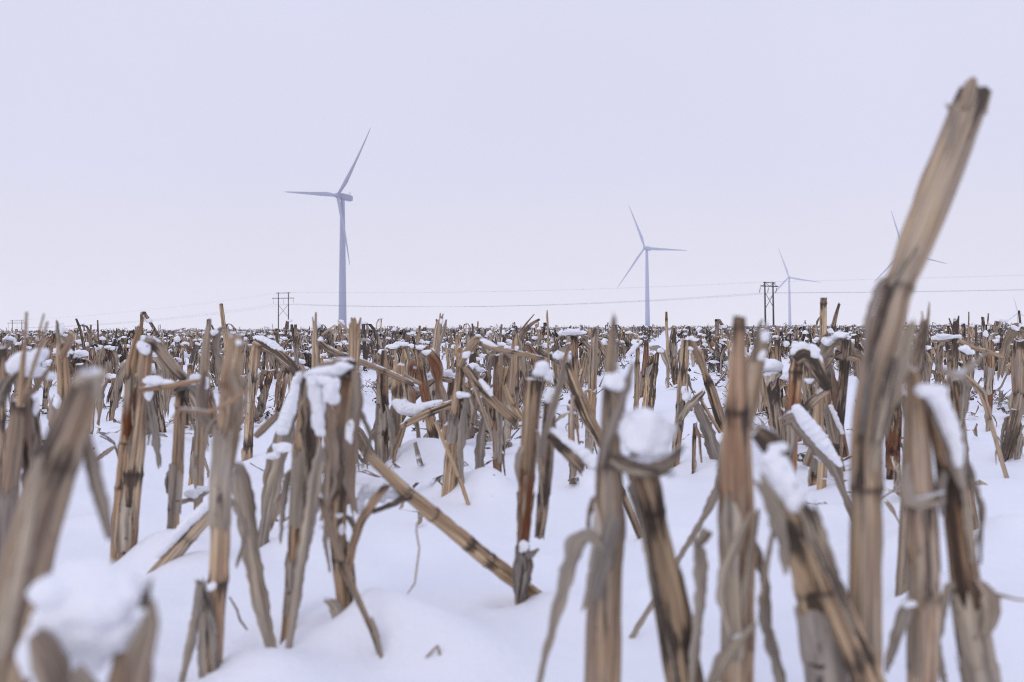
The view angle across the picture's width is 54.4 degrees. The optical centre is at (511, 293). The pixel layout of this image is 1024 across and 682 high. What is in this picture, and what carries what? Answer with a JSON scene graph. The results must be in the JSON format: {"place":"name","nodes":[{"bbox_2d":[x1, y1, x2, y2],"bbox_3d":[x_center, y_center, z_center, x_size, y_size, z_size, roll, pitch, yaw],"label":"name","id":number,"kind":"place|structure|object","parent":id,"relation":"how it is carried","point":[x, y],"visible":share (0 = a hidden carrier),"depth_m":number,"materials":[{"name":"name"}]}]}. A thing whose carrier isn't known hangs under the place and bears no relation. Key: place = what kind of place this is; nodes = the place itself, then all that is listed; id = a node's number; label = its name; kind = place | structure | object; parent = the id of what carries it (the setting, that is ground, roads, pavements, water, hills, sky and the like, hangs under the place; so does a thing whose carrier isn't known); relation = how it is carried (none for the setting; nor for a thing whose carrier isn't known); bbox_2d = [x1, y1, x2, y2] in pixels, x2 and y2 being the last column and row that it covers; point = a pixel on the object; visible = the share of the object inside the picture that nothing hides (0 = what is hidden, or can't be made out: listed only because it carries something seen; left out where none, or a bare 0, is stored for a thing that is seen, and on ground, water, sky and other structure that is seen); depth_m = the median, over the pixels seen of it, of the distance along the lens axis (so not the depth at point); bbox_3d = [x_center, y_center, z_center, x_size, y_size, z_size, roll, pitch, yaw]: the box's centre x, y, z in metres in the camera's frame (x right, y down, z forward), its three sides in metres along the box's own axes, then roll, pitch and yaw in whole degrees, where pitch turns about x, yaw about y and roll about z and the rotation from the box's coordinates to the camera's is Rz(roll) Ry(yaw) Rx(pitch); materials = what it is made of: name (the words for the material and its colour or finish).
{"place":"outdoors","nodes":[
{"label":"outdoors","id":0,"kind":"place"},
{"bbox_2d":[0,0,1023,331],"label":"sky","id":1,"kind":"structure","parent":0,"point":[151,151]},
{"bbox_2d":[6,327,1023,681],"bbox_3d":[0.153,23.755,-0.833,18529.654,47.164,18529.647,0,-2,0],"label":"ground","id":2,"kind":"structure","parent":0,"point":[466,613],"depth_m":1.13,"materials":[{"name":"white snow"}]},
{"bbox_2d":[0,343,10,488],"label":"corn stalk","id":3,"kind":"object","parent":2,"relation":"on","point":[4,373],"visible":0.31,"depth_m":1.05,"materials":[{"name":"brown plant"}]},
{"bbox_2d":[2,336,17,390],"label":"corn stalk","id":4,"kind":"object","parent":2,"relation":"on","point":[9,341],"visible":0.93,"depth_m":3.03,"materials":[{"name":"brown plant"}]},
{"bbox_2d":[0,312,56,551],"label":"corn stalk","id":5,"kind":"object","parent":2,"relation":"on","point":[23,436],"visible":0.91,"depth_m":0.82,"materials":[{"name":"brown plant"}]},
{"bbox_2d":[42,359,51,408],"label":"corn stalk","id":6,"kind":"object","parent":2,"relation":"on","point":[46,386],"visible":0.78,"depth_m":3.16,"materials":[{"name":"brown plant"}]},
{"bbox_2d":[42,331,67,386],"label":"corn stalk","id":7,"kind":"object","parent":2,"relation":"on","point":[51,339],"visible":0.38,"depth_m":4.45,"materials":[{"name":"brown plant"}]},
{"bbox_2d":[0,362,114,681],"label":"corn stalk","id":8,"kind":"object","parent":2,"relation":"on","point":[30,546],"visible":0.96,"depth_m":0.42,"materials":[{"name":"brown plant"}]},
{"bbox_2d":[46,319,73,425],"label":"corn stalk","id":9,"kind":"object","parent":2,"relation":"on","point":[64,353],"visible":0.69,"depth_m":1.49,"materials":[{"name":"brown plant"}]},
{"bbox_2d":[70,349,94,372],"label":"corn stalk","id":10,"kind":"object","parent":2,"relation":"on","point":[79,356],"visible":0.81,"depth_m":3.33,"materials":[{"name":"brown plant"}]},
{"bbox_2d":[15,557,159,681],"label":"corn stalk","id":11,"kind":"object","parent":2,"relation":"on","point":[90,616],"visible":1,"depth_m":0.34,"materials":[{"name":"white plant"}]},
{"bbox_2d":[95,346,119,382],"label":"corn stalk","id":12,"kind":"object","parent":2,"relation":"on","point":[102,359],"visible":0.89,"depth_m":4.87,"materials":[{"name":"brown plant"}]},
{"bbox_2d":[102,368,115,420],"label":"corn stalk","id":13,"kind":"object","parent":2,"relation":"on","point":[112,377],"visible":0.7,"depth_m":3.04,"materials":[{"name":"brown plant"}]},
{"bbox_2d":[109,315,145,562],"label":"corn stalk","id":14,"kind":"object","parent":2,"relation":"on","point":[126,415],"visible":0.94,"depth_m":1.19,"materials":[{"name":"brown plant"}]},
{"bbox_2d":[112,351,172,434],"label":"corn stalk","id":15,"kind":"object","parent":2,"relation":"on","point":[162,370],"visible":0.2,"depth_m":2.28,"materials":[{"name":"brown plant"}]},
{"bbox_2d":[115,335,199,561],"bbox_3d":[-0.426,0.203,1.189,0.122,0.305,0.040,-1,-2,14],"label":"corn stalk","id":16,"kind":"object","parent":2,"relation":"on","point":[144,414],"visible":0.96,"depth_m":1.19,"materials":[{"name":"brown plant"}]},
{"bbox_2d":[151,363,166,432],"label":"corn stalk","id":17,"kind":"object","parent":2,"relation":"on","point":[161,418],"visible":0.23,"depth_m":2.39,"materials":[{"name":"brown plant"}]},
{"bbox_2d":[146,498,208,573],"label":"broken stalk","id":18,"kind":"object","parent":2,"relation":"on","point":[190,528],"visible":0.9,"depth_m":1.11,"materials":[{"name":"leaf"},{"name":"snow"}]},
{"bbox_2d":[165,374,208,528],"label":"corn stalk","id":19,"kind":"object","parent":2,"relation":"on","point":[174,477],"visible":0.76,"depth_m":1.27,"materials":[{"name":"brown plant"}]},
{"bbox_2d":[188,423,208,485],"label":"corn stalk","id":20,"kind":"object","parent":2,"relation":"on","point":[191,475],"visible":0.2,"depth_m":1.80,"materials":[{"name":"brown plant"}]},
{"bbox_2d":[193,318,227,509],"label":"corn stalk","id":21,"kind":"object","parent":2,"relation":"on","point":[199,457],"visible":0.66,"depth_m":1.35,"materials":[{"name":"brown plant"}]},
{"bbox_2d":[171,332,255,681],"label":"corn stalk","id":22,"kind":"object","parent":2,"relation":"on","point":[207,619],"visible":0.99,"depth_m":0.77,"materials":[{"name":"brown plant"}]},
{"bbox_2d":[229,460,276,647],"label":"corn stalk","id":23,"kind":"object","parent":2,"relation":"on","point":[243,494],"visible":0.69,"depth_m":0.87,"materials":[{"name":"brown plant"}]},
{"bbox_2d":[257,369,274,416],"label":"corn stalk","id":24,"kind":"object","parent":2,"relation":"on","point":[269,374],"visible":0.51,"depth_m":2.86,"materials":[{"name":"brown plant"}]},
{"bbox_2d":[241,335,299,461],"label":"corn stalk","id":25,"kind":"object","parent":2,"relation":"on","point":[275,349],"visible":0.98,"depth_m":2.06,"materials":[{"name":"brown plant"}]},
{"bbox_2d":[253,376,300,547],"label":"corn stalk","id":26,"kind":"object","parent":2,"relation":"on","point":[279,449],"visible":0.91,"depth_m":1.20,"materials":[{"name":"brown plant"}]},
{"bbox_2d":[273,350,292,412],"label":"corn stalk","id":27,"kind":"object","parent":2,"relation":"on","point":[280,391],"visible":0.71,"depth_m":2.98,"materials":[{"name":"brown plant"}]},
{"bbox_2d":[290,324,298,367],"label":"corn stalk","id":28,"kind":"object","parent":2,"relation":"on","point":[294,338],"visible":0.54,"depth_m":3.19,"materials":[{"name":"brown plant"}]},
{"bbox_2d":[279,371,316,644],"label":"corn stalk","id":29,"kind":"object","parent":2,"relation":"on","point":[294,478],"visible":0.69,"depth_m":0.89,"materials":[{"name":"brown plant"}]},
{"bbox_2d":[285,441,324,648],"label":"corn stalk","id":30,"kind":"object","parent":2,"relation":"on","point":[308,522],"visible":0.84,"depth_m":0.84,"materials":[{"name":"brown plant"}]},
{"bbox_2d":[286,130,369,327],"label":"wind turbine","id":31,"kind":"object","parent":2,"relation":"on","point":[342,198],"visible":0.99,"depth_m":594.07,"materials":[{"name":"paint"}]},
{"bbox_2d":[299,357,372,618],"bbox_3d":[-0.155,0.198,0.859,0.055,0.286,0.064,-1,-2,24],"label":"corn stalk","id":32,"kind":"object","parent":2,"relation":"on","point":[336,428],"visible":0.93,"depth_m":0.85,"materials":[{"name":"brown plant"}]},
{"bbox_2d":[318,496,382,658],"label":"corn stalk","id":33,"kind":"object","parent":2,"relation":"on","point":[370,623],"visible":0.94,"depth_m":0.82,"materials":[{"name":"brown plant"}]},
{"bbox_2d":[338,317,371,504],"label":"corn stalk","id":34,"kind":"object","parent":2,"relation":"on","point":[355,340],"visible":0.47,"depth_m":1.49,"materials":[{"name":"brown plant"}]},
{"bbox_2d":[319,481,390,605],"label":"corn stalk","id":35,"kind":"object","parent":2,"relation":"on","point":[366,491],"visible":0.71,"depth_m":0.87,"materials":[{"name":"brown plant"}]},
{"bbox_2d":[312,312,414,481],"bbox_3d":[-0.258,0.201,1.704,0.184,0.342,0.041,0,-2,0],"label":"corn stalk","id":36,"kind":"object","parent":2,"relation":"on","point":[325,347],"visible":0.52,"depth_m":1.71,"materials":[{"name":"brown plant"}]},
{"bbox_2d":[378,341,410,399],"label":"corn stalk","id":37,"kind":"object","parent":2,"relation":"on","point":[396,345],"visible":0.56,"depth_m":3.34,"materials":[{"name":"brown plant"}]},
{"bbox_2d":[373,346,420,456],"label":"corn stalk","id":38,"kind":"object","parent":2,"relation":"on","point":[397,389],"visible":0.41,"depth_m":1.81,"materials":[{"name":"brown plant"}]},
{"bbox_2d":[366,347,451,468],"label":"corn stalk","id":39,"kind":"object","parent":2,"relation":"on","point":[384,430],"visible":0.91,"depth_m":1.74,"materials":[{"name":"brown plant"}]},
{"bbox_2d":[407,344,446,438],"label":"corn stalk","id":40,"kind":"object","parent":2,"relation":"on","point":[416,364],"visible":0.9,"depth_m":1.98,"materials":[{"name":"brown plant"}]},
{"bbox_2d":[402,369,465,437],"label":"corn stalk","id":41,"kind":"object","parent":2,"relation":"on","point":[446,378],"visible":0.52,"depth_m":2.05,"materials":[{"name":"brown plant"}]},
{"bbox_2d":[422,313,446,421],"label":"corn stalk","id":42,"kind":"object","parent":2,"relation":"on","point":[438,335],"visible":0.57,"depth_m":2.69,"materials":[{"name":"brown plant"}]},
{"bbox_2d":[361,444,541,596],"bbox_3d":[-0.057,0.224,0.949,0.202,0.176,0.044,1,-2,-32],"label":"broken stalk","id":43,"kind":"object","parent":2,"relation":"on","point":[400,491],"visible":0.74,"depth_m":0.94,"materials":[{"name":"brown plant"}]},
{"bbox_2d":[434,421,470,504],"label":"corn stalk","id":44,"kind":"object","parent":2,"relation":"on","point":[456,471],"visible":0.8,"depth_m":1.50,"materials":[{"name":"beige plant"}]},
{"bbox_2d":[465,363,488,439],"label":"corn stalk","id":45,"kind":"object","parent":2,"relation":"on","point":[475,367],"visible":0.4,"depth_m":2.29,"materials":[{"name":"brown plant"}]},
{"bbox_2d":[470,368,492,427],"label":"corn stalk","id":46,"kind":"object","parent":2,"relation":"on","point":[484,375],"visible":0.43,"depth_m":2.36,"materials":[{"name":"brown plant"}]},
{"bbox_2d":[441,336,544,496],"bbox_3d":[-0.035,0.232,1.550,0.171,0.332,0.040,-1,-2,11],"label":"corn stalk","id":47,"kind":"object","parent":2,"relation":"on","point":[457,425],"visible":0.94,"depth_m":1.55,"materials":[{"name":"brown plant"}]},
{"bbox_2d":[474,353,521,475],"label":"corn stalk","id":48,"kind":"object","parent":2,"relation":"on","point":[499,438],"visible":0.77,"depth_m":1.63,"materials":[{"name":"brown plant"}]},
{"bbox_2d":[485,342,519,418],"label":"corn stalk","id":49,"kind":"object","parent":2,"relation":"on","point":[490,361],"visible":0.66,"depth_m":2.86,"materials":[{"name":"brown plant"}]},
{"bbox_2d":[0,310,1023,524],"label":"corn stubble","id":50,"kind":"object","parent":2,"relation":"on","point":[711,342],"visible":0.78,"depth_m":7.74,"materials":[{"name":"brown plant"}]},
{"bbox_2d":[502,331,525,447],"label":"corn stalk","id":51,"kind":"object","parent":2,"relation":"on","point":[517,344],"visible":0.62,"depth_m":2.10,"materials":[{"name":"brown plant"}]},
{"bbox_2d":[503,336,541,391],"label":"corn stalk","id":52,"kind":"object","parent":2,"relation":"on","point":[528,347],"visible":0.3,"depth_m":3.01,"materials":[{"name":"brown plant"}]},
{"bbox_2d":[511,314,539,429],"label":"corn stalk","id":53,"kind":"object","parent":2,"relation":"on","point":[524,328],"visible":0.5,"depth_m":2.39,"materials":[{"name":"brown plant"}]},
{"bbox_2d":[520,343,559,395],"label":"corn stalk","id":54,"kind":"object","parent":2,"relation":"on","point":[539,350],"visible":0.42,"depth_m":3.16,"materials":[{"name":"brown plant"}]},
{"bbox_2d":[511,361,597,604],"bbox_3d":[0.042,0.205,0.977,0.087,0.278,0.063,0,-2,0],"label":"corn stalk","id":55,"kind":"object","parent":2,"relation":"on","point":[535,448],"visible":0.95,"depth_m":0.96,"materials":[{"name":"brown plant"}]},
{"bbox_2d":[556,399,579,478],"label":"corn stalk","id":56,"kind":"object","parent":2,"relation":"on","point":[572,471],"visible":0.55,"depth_m":1.69,"materials":[{"name":"brown plant"}]},
{"bbox_2d":[552,329,599,428],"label":"corn stalk","id":57,"kind":"object","parent":2,"relation":"on","point":[573,334],"visible":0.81,"depth_m":2.59,"materials":[{"name":"brown plant"}]},
{"bbox_2d":[536,311,634,681],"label":"corn stalk","id":58,"kind":"object","parent":2,"relation":"on","point":[605,536],"visible":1,"depth_m":0.59,"materials":[{"name":"brown plant"}]},
{"bbox_2d":[585,389,596,468],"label":"corn stalk","id":59,"kind":"object","parent":2,"relation":"on","point":[590,444],"visible":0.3,"depth_m":1.89,"materials":[{"name":"brown plant"}]},
{"bbox_2d":[582,325,605,438],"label":"corn stalk","id":60,"kind":"object","parent":2,"relation":"on","point":[595,344],"visible":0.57,"depth_m":2.03,"materials":[{"name":"brown plant"}]},
{"bbox_2d":[552,342,640,538],"bbox_3d":[0.122,0.215,1.347,0.134,0.298,0.032,0,-2,0],"label":"corn stalk","id":61,"kind":"object","parent":2,"relation":"on","point":[579,401],"visible":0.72,"depth_m":1.34,"materials":[{"name":"brown plant"}]},
{"bbox_2d":[623,339,639,408],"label":"corn stalk","id":62,"kind":"object","parent":2,"relation":"on","point":[634,347],"visible":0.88,"depth_m":2.60,"materials":[{"name":"brown plant"}]},
{"bbox_2d":[630,339,648,397],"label":"corn stalk","id":63,"kind":"object","parent":2,"relation":"on","point":[645,360],"visible":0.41,"depth_m":3.99,"materials":[{"name":"brown plant"}]},
{"bbox_2d":[617,206,686,325],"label":"wind turbine","id":64,"kind":"object","parent":2,"relation":"on","point":[647,302],"visible":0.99,"depth_m":999.26,"materials":[{"name":"paint"}]},
{"bbox_2d":[639,345,668,409],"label":"corn stalk","id":65,"kind":"object","parent":2,"relation":"on","point":[649,386],"visible":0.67,"depth_m":3.16,"materials":[{"name":"brown plant"}]},
{"bbox_2d":[606,407,704,681],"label":"corn stalk","id":66,"kind":"object","parent":2,"relation":"on","point":[646,435],"visible":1,"depth_m":0.59,"materials":[{"name":"brown plant"}]},
{"bbox_2d":[665,312,670,387],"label":"corn stalk","id":67,"kind":"object","parent":2,"relation":"on","point":[668,372],"visible":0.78,"depth_m":4.29,"materials":[{"name":"brown plant"}]},
{"bbox_2d":[669,325,677,384],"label":"corn stalk","id":68,"kind":"object","parent":2,"relation":"on","point":[673,352],"visible":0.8,"depth_m":4.44,"materials":[{"name":"brown plant"}]},
{"bbox_2d":[628,478,719,637],"bbox_3d":[0.139,0.248,0.901,0.104,0.193,0.010,0,-2,0],"label":"corn leaf","id":69,"kind":"object","parent":2,"relation":"on","point":[710,504],"visible":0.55,"depth_m":0.90,"materials":[{"name":"beige plant"}]},
{"bbox_2d":[671,336,722,467],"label":"corn stalk","id":70,"kind":"object","parent":2,"relation":"on","point":[683,409],"visible":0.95,"depth_m":1.95,"materials":[{"name":"brown plant"}]},
{"bbox_2d":[692,422,702,473],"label":"corn stalk","id":71,"kind":"object","parent":2,"relation":"on","point":[695,432],"visible":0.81,"depth_m":1.89,"materials":[{"name":"brown plant"}]},
{"bbox_2d":[688,315,785,681],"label":"corn stalk","id":72,"kind":"object","parent":2,"relation":"on","point":[741,558],"visible":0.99,"depth_m":0.59,"materials":[{"name":"brown plant"}]},
{"bbox_2d":[747,319,770,431],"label":"corn stalk","id":73,"kind":"object","parent":2,"relation":"on","point":[755,370],"visible":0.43,"depth_m":0.71,"materials":[{"name":"brown plant"}]},
{"bbox_2d":[759,282,778,325],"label":"power pylon","id":74,"kind":"object","parent":2,"relation":"on","point":[765,286],"visible":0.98,"depth_m":384.08,"materials":[{"name":"metal"}]},
{"bbox_2d":[763,358,783,438],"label":"corn stalk","id":75,"kind":"object","parent":2,"relation":"on","point":[773,368],"visible":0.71,"depth_m":1.86,"materials":[{"name":"brown plant"}]},
{"bbox_2d":[774,336,789,407],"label":"corn stalk","id":76,"kind":"object","parent":2,"relation":"on","point":[777,349],"visible":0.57,"depth_m":2.49,"materials":[{"name":"brown plant"}]},
{"bbox_2d":[767,248,820,325],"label":"wind turbine","id":77,"kind":"object","parent":2,"relation":"on","point":[789,306],"visible":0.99,"depth_m":1613.07,"materials":[{"name":"paint"}]},
{"bbox_2d":[785,341,831,473],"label":"corn stalk","id":78,"kind":"object","parent":2,"relation":"on","point":[809,357],"visible":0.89,"depth_m":1.39,"materials":[{"name":"brown plant"}]},
{"bbox_2d":[779,404,849,517],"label":"corn stalk","id":79,"kind":"object","parent":2,"relation":"on","point":[808,430],"visible":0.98,"depth_m":1.20,"materials":[{"name":"brown plant"}]},
{"bbox_2d":[808,384,822,486],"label":"corn stalk","id":80,"kind":"object","parent":2,"relation":"on","point":[818,419],"visible":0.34,"depth_m":1.66,"materials":[{"name":"brown plant"}]},
{"bbox_2d":[803,434,828,489],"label":"corn stalk","id":81,"kind":"object","parent":2,"relation":"on","point":[809,458],"visible":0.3,"depth_m":1.60,"materials":[{"name":"brown plant"}]},
{"bbox_2d":[750,423,885,681],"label":"corn stalk","id":82,"kind":"object","parent":2,"relation":"on","point":[834,644],"visible":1,"depth_m":0.52,"materials":[{"name":"brown plant"}]},
{"bbox_2d":[819,297,826,417],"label":"corn stalk","id":83,"kind":"object","parent":2,"relation":"on","point":[823,316],"visible":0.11,"depth_m":2.00,"materials":[{"name":"brown plant"}]},
{"bbox_2d":[823,390,845,471],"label":"corn stalk","id":84,"kind":"object","parent":2,"relation":"on","point":[832,422],"visible":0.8,"depth_m":1.69,"materials":[{"name":"brown plant"}]},
{"bbox_2d":[808,331,862,453],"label":"corn stalk","id":85,"kind":"object","parent":2,"relation":"on","point":[828,343],"visible":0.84,"depth_m":1.79,"materials":[{"name":"brown plant"}]},
{"bbox_2d":[823,354,848,457],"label":"corn stalk","id":86,"kind":"object","parent":2,"relation":"on","point":[833,394],"visible":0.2,"depth_m":1.95,"materials":[{"name":"brown plant"}]},
{"bbox_2d":[885,390,904,479],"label":"corn stalk","id":87,"kind":"object","parent":2,"relation":"on","point":[893,441],"visible":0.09,"depth_m":1.62,"materials":[{"name":"brown plant"}]},
{"bbox_2d":[895,302,929,596],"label":"corn stalk","id":88,"kind":"object","parent":2,"relation":"on","point":[918,354],"visible":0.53,"depth_m":0.95,"materials":[{"name":"brown plant"}]},
{"bbox_2d":[884,365,946,681],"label":"corn stalk","id":89,"kind":"object","parent":2,"relation":"on","point":[917,617],"visible":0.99,"depth_m":0.55,"materials":[{"name":"brown plant"}]},
{"bbox_2d":[848,76,991,681],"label":"corn stalk","id":90,"kind":"object","parent":2,"relation":"on","point":[886,358],"visible":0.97,"depth_m":0.54,"materials":[{"name":"brown plant"}]},
{"bbox_2d":[930,316,962,369],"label":"corn stalk","id":91,"kind":"object","parent":2,"relation":"on","point":[954,336],"visible":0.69,"depth_m":2.19,"materials":[{"name":"brown plant"}]},
{"bbox_2d":[936,342,962,374],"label":"corn stalk","id":92,"kind":"object","parent":2,"relation":"on","point":[941,345],"visible":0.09,"depth_m":3.83,"materials":[{"name":"brown plant"}]},
{"bbox_2d":[945,367,977,529],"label":"corn stalk","id":93,"kind":"object","parent":2,"relation":"on","point":[958,396],"visible":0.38,"depth_m":1.29,"materials":[{"name":"brown plant"}]},
{"bbox_2d":[914,350,1023,681],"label":"corn stalk","id":94,"kind":"object","parent":2,"relation":"on","point":[975,603],"visible":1,"depth_m":0.55,"materials":[{"name":"brown plant"}]},
{"bbox_2d":[957,339,1003,358],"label":"broken stalk","id":95,"kind":"object","parent":2,"relation":"on","point":[966,349],"visible":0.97,"depth_m":1.90,"materials":[{"name":"brown plant"}]},
{"bbox_2d":[981,317,988,394],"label":"corn stalk","id":96,"kind":"object","parent":2,"relation":"on","point":[985,334],"visible":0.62,"depth_m":3.59,"materials":[{"name":"brown plant"}]},
{"bbox_2d":[965,375,1008,477],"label":"corn stalk","id":97,"kind":"object","parent":2,"relation":"on","point":[977,387],"visible":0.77,"depth_m":1.75,"materials":[{"name":"brown plant"}]},
{"bbox_2d":[984,340,996,431],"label":"corn stalk","id":98,"kind":"object","parent":2,"relation":"on","point":[990,370],"visible":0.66,"depth_m":2.59,"materials":[{"name":"brown plant"}]},
{"bbox_2d":[997,323,1023,380],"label":"corn stalk","id":99,"kind":"object","parent":2,"relation":"on","point":[1014,330],"visible":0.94,"depth_m":3.18,"materials":[{"name":"brown plant"}]},
{"bbox_2d":[1000,339,1023,461],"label":"corn stalk","id":100,"kind":"object","parent":2,"relation":"on","point":[1012,442],"visible":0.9,"depth_m":2.04,"materials":[{"name":"brown plant"}]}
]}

